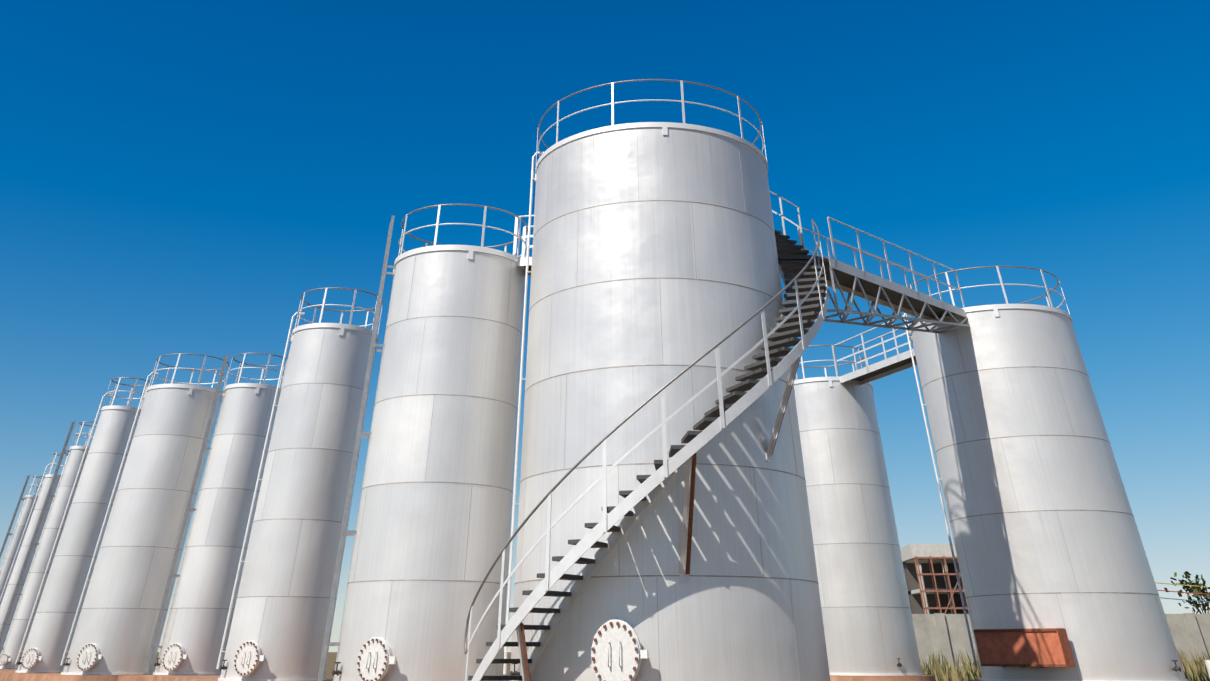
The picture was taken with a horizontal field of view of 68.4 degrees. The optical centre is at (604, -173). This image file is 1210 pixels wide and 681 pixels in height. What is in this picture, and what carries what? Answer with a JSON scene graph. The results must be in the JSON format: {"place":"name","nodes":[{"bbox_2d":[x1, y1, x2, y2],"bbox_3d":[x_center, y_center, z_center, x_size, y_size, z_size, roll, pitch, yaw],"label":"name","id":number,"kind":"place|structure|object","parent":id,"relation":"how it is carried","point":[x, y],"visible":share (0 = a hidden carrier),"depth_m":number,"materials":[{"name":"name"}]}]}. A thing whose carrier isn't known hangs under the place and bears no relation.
{"place":"outdoors","nodes":[
{"label":"outdoors","id":0,"kind":"place"},
{"bbox_2d":[0,0,1209,651],"label":"sky","id":1,"kind":"structure","parent":0,"point":[176,176],"materials":[{"name":"blue"}]},
{"bbox_2d":[152,652,1202,680],"bbox_3d":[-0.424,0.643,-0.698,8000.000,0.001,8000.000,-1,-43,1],"label":"ground","id":2,"kind":"structure","parent":0,"point":[331,660],"depth_m":78.11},
{"bbox_2d":[0,669,980,680],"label":"plinths","id":3,"kind":"object","parent":2,"relation":"on","point":[8,675],"visible":0.48,"depth_m":25.70,"materials":[{"name":"beige concrete"}]},
{"bbox_2d":[0,475,44,604],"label":"tank","id":4,"kind":"object","parent":3,"relation":"on","point":[13,545],"visible":0.85,"depth_m":51.73,"materials":[{"name":"white metal"}]},
{"bbox_2d":[0,453,67,654],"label":"tank","id":5,"kind":"object","parent":3,"relation":"on","point":[17,568],"visible":0.81,"depth_m":44.78,"materials":[{"name":"white metal"}]},
{"bbox_2d":[0,420,97,668],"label":"tank","id":6,"kind":"object","parent":3,"relation":"on","point":[10,648],"visible":0.77,"depth_m":37.80,"materials":[{"name":"white metal"}]},
{"bbox_2d":[15,377,149,672],"bbox_3d":[-18.543,24.613,31.932,1.490,8.266,1.783,-1,-43,1],"label":"tank","id":7,"kind":"object","parent":3,"relation":"on","point":[48,637],"visible":0.94,"depth_m":31.11,"materials":[{"name":"white metal"}]},
{"bbox_2d":[60,353,229,674],"bbox_3d":[-15.040,22.543,29.696,2.632,8.266,2.601,32,-52,-30],"label":"tank","id":8,"kind":"object","parent":3,"relation":"on","point":[117,622],"visible":0.94,"depth_m":28.43,"materials":[{"name":"white metal"}]},
{"bbox_2d":[144,353,287,674],"bbox_3d":[-12.527,22.226,29.365,2.001,8.280,2.227,-28,-50,27],"label":"tank","id":9,"kind":"object","parent":3,"relation":"on","point":[196,624],"visible":0.85,"depth_m":28.32,"materials":[{"name":"white metal"}]},
{"bbox_2d":[216,287,382,680],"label":"tank","id":10,"kind":"object","parent":3,"relation":"on","point":[278,626],"visible":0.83,"depth_m":22.60,"materials":[{"name":"white metal"}]},
{"bbox_2d":[317,204,527,680],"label":"tank","id":11,"kind":"object","parent":3,"relation":"on","point":[431,533],"visible":0.98,"depth_m":17.81,"materials":[{"name":"white metal"}]},
{"bbox_2d":[16,628,1209,677],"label":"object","id":12,"kind":"object","parent":3,"relation":"on","point":[1040,647],"visible":0.94,"depth_m":19.46,"materials":[{"name":"brick"}]},
{"bbox_2d":[464,191,828,680],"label":"stair","id":13,"kind":"object","parent":3,"relation":"on","point":[805,287],"visible":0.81,"depth_m":15.24,"materials":[{"name":"metal"}]},
{"bbox_2d":[503,79,829,680],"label":"tank","id":14,"kind":"object","parent":3,"relation":"on","point":[654,267],"visible":0.98,"depth_m":16.76,"materials":[{"name":"white metal"}]},
{"bbox_2d":[792,345,923,675],"bbox_3d":[7.740,22.046,29.182,3.280,8.296,3.280,-1,-43,1],"label":"tank","id":15,"kind":"object","parent":3,"relation":"on","point":[867,616],"visible":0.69,"depth_m":27.54,"materials":[{"name":"white metal"}]},
{"bbox_2d":[903,266,1187,680],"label":"tank","id":16,"kind":"object","parent":3,"relation":"on","point":[1045,531],"visible":0.88,"depth_m":21.50,"materials":[{"name":"white metal"}]},
{"bbox_2d":[513,215,969,384],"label":"bridge","id":17,"kind":"structure","parent":0,"point":[876,290],"depth_m":22.76,"materials":[{"name":"paint"}]},
{"bbox_2d":[900,544,1209,680],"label":"background scenery","id":18,"kind":"structure","parent":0,"point":[941,634],"depth_m":57.41,"materials":[{"name":"grey concrete"}]}
]}

